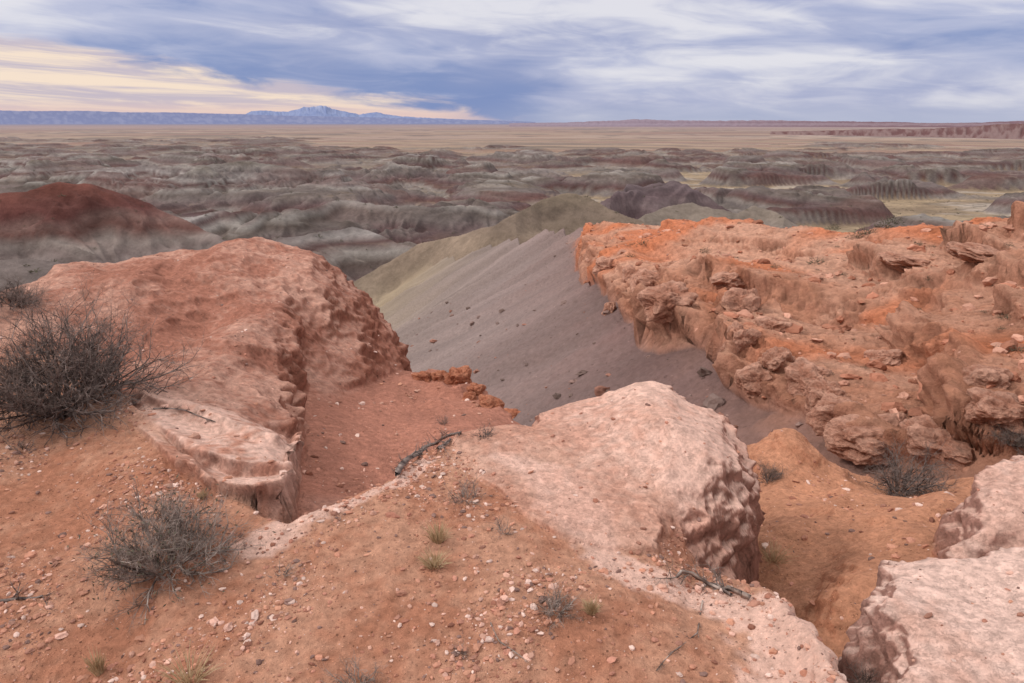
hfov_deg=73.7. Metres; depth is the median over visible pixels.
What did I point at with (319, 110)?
mountain range
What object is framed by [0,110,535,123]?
blue mesa
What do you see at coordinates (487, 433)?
dry desert shrub
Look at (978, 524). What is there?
sandstone boulder
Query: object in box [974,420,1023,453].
dry desert shrub
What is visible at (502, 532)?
dry desert shrub
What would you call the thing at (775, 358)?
rounded rock
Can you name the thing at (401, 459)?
dry desert shrub
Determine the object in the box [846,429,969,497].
dry desert shrub
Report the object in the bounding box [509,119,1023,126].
red mesa
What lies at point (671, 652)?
dead branch
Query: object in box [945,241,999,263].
rounded rock
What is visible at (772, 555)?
dry grass tuft
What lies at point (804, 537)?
scattered pebbles
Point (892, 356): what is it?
rounded rock
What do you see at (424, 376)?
orange outcrop rock
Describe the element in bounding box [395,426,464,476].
dead branch
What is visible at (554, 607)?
dry desert shrub
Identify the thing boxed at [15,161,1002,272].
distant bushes
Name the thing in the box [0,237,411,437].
red rock mound
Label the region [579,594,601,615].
dry grass tuft
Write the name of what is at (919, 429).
rounded rock
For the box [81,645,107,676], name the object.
dry grass tuft
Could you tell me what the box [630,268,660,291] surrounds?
rounded rock
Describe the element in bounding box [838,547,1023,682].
sandstone boulder
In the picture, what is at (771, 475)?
dry desert shrub
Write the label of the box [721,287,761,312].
rounded rock
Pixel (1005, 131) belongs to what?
red mesa
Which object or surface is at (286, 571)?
dry desert shrub
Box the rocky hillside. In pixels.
[575,201,1023,454]
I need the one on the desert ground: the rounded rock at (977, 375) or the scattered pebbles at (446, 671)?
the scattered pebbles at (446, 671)
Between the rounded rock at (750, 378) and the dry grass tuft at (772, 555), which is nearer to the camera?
the dry grass tuft at (772, 555)
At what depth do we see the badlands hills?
595.03 m
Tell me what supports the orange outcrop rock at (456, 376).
on the desert ground
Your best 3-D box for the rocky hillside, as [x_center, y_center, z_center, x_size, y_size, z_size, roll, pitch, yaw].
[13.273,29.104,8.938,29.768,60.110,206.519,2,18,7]
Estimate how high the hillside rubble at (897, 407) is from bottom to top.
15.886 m
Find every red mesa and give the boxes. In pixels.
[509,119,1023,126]
[770,123,1023,138]
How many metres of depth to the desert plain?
5669.44 m
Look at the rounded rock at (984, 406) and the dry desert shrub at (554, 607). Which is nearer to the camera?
the dry desert shrub at (554, 607)
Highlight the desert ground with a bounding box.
[0,347,973,682]
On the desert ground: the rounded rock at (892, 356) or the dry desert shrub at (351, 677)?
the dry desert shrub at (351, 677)
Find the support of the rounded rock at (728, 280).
on the rocky hillside
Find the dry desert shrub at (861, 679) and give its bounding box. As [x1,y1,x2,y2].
[842,651,880,682]
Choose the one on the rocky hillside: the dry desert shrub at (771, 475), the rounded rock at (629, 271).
the rounded rock at (629, 271)
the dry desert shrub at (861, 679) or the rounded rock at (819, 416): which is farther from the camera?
the rounded rock at (819, 416)
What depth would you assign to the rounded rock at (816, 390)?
8.81 m
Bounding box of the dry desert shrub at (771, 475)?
[751,454,795,483]
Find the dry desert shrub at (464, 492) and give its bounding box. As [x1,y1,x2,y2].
[442,465,487,509]
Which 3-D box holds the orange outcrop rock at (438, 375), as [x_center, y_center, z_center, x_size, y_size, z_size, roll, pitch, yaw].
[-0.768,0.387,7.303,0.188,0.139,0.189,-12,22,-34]
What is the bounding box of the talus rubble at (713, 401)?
[410,243,802,428]
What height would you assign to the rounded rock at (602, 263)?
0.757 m
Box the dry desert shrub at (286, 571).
[254,558,298,589]
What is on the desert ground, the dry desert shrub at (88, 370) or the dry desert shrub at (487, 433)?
the dry desert shrub at (88, 370)
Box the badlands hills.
[0,136,1023,303]
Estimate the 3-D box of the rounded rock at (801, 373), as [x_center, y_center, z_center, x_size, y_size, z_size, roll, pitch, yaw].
[4.244,0.581,9.793,0.663,0.586,0.696,8,20,24]
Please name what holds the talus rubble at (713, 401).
on the talus slope
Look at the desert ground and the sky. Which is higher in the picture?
the sky
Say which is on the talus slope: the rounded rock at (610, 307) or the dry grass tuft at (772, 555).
the rounded rock at (610, 307)
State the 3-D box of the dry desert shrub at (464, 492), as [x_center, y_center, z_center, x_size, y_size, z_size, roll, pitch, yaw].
[-0.209,0.690,3.192,0.288,0.215,0.257,13,22,34]
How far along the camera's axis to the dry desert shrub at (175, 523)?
2.71 m
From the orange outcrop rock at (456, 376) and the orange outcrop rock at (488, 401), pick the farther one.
the orange outcrop rock at (456, 376)
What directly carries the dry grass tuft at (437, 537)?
on the desert ground
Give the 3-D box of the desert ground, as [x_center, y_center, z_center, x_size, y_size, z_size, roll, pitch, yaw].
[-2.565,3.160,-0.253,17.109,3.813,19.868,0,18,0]
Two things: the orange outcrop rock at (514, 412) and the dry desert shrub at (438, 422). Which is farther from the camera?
the orange outcrop rock at (514, 412)
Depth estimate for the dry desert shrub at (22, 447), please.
3.89 m
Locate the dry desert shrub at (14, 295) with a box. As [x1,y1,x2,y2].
[0,270,57,317]
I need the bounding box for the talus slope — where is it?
[374,227,1023,484]
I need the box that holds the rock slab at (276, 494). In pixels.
[133,390,307,523]
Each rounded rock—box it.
[592,256,615,274]
[601,302,615,315]
[622,264,644,282]
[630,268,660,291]
[637,280,698,323]
[709,271,744,289]
[719,321,761,354]
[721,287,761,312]
[734,361,771,398]
[755,316,792,332]
[761,346,794,370]
[784,357,832,396]
[805,379,844,411]
[805,393,863,435]
[823,412,905,465]
[863,349,902,365]
[877,251,930,271]
[899,414,972,469]
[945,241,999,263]
[961,364,1013,390]
[963,387,1023,435]
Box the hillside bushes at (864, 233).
[591,215,1023,374]
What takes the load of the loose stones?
on the desert ground
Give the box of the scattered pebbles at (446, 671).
[0,385,842,682]
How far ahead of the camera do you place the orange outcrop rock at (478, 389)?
6.83 m
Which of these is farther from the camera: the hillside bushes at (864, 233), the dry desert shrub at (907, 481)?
the hillside bushes at (864, 233)
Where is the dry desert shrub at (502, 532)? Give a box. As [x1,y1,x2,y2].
[478,515,515,538]
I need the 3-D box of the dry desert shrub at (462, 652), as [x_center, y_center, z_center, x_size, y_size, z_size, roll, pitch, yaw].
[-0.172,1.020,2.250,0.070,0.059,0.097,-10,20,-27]
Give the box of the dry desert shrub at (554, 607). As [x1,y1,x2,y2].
[526,579,585,636]
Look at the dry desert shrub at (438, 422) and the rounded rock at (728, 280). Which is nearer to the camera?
the dry desert shrub at (438, 422)
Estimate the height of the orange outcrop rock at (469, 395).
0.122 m
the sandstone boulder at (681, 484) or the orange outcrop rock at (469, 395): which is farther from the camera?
the orange outcrop rock at (469, 395)
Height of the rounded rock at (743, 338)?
0.776 m
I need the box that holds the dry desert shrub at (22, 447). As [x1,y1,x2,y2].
[0,431,42,458]
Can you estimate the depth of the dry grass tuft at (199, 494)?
3.19 m
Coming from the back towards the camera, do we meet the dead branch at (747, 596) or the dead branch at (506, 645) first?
the dead branch at (747, 596)
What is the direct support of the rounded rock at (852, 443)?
on the rocky hillside
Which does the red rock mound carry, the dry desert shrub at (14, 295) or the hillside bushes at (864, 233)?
the dry desert shrub at (14, 295)
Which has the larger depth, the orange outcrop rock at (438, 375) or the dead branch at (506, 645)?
the orange outcrop rock at (438, 375)
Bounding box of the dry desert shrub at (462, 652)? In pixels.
[453,642,470,661]
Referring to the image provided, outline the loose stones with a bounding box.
[0,240,1023,682]
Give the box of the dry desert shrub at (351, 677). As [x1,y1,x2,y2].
[318,647,389,682]
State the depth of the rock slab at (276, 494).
3.73 m
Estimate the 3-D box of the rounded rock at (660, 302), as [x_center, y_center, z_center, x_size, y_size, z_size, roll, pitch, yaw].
[3.485,-0.892,15.356,1.338,0.913,1.114,0,18,0]
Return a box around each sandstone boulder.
[455,381,765,583]
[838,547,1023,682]
[934,455,1023,558]
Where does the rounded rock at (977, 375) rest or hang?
on the rocky hillside
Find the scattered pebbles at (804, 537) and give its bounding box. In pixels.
[140,369,971,619]
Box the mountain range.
[247,105,464,119]
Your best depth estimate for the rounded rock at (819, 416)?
8.17 m
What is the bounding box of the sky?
[0,0,1023,122]
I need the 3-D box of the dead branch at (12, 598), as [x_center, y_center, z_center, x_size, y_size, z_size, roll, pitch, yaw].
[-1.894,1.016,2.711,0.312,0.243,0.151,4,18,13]
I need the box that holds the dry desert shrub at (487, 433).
[470,419,499,441]
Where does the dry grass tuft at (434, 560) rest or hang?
on the desert ground
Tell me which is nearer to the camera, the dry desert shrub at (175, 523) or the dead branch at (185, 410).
the dry desert shrub at (175, 523)
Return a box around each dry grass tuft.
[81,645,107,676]
[143,638,226,682]
[194,488,208,499]
[415,542,452,569]
[420,519,452,543]
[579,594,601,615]
[758,539,796,570]
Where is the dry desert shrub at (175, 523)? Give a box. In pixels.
[49,455,275,633]
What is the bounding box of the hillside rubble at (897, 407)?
[579,217,1023,421]
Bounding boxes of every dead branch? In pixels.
[0,577,60,610]
[153,404,215,422]
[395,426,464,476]
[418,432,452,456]
[490,622,531,660]
[648,560,750,599]
[656,600,702,670]
[671,548,732,595]
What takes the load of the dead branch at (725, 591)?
on the desert ground
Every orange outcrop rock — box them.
[411,371,431,382]
[431,370,447,381]
[443,365,471,384]
[462,391,476,400]
[466,382,485,395]
[478,394,504,408]
[504,408,520,418]
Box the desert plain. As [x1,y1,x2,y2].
[0,124,1023,141]
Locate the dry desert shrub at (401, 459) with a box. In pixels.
[392,451,414,470]
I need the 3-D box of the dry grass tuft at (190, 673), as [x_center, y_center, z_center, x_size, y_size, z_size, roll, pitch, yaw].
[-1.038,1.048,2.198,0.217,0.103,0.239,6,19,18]
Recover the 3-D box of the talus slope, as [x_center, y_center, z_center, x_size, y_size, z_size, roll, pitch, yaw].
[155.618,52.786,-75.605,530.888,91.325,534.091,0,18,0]
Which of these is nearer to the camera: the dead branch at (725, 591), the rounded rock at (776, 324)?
the dead branch at (725, 591)
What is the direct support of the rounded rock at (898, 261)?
on the rocky hillside
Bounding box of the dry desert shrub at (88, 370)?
[0,245,216,454]
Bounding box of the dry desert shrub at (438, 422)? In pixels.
[433,413,448,424]

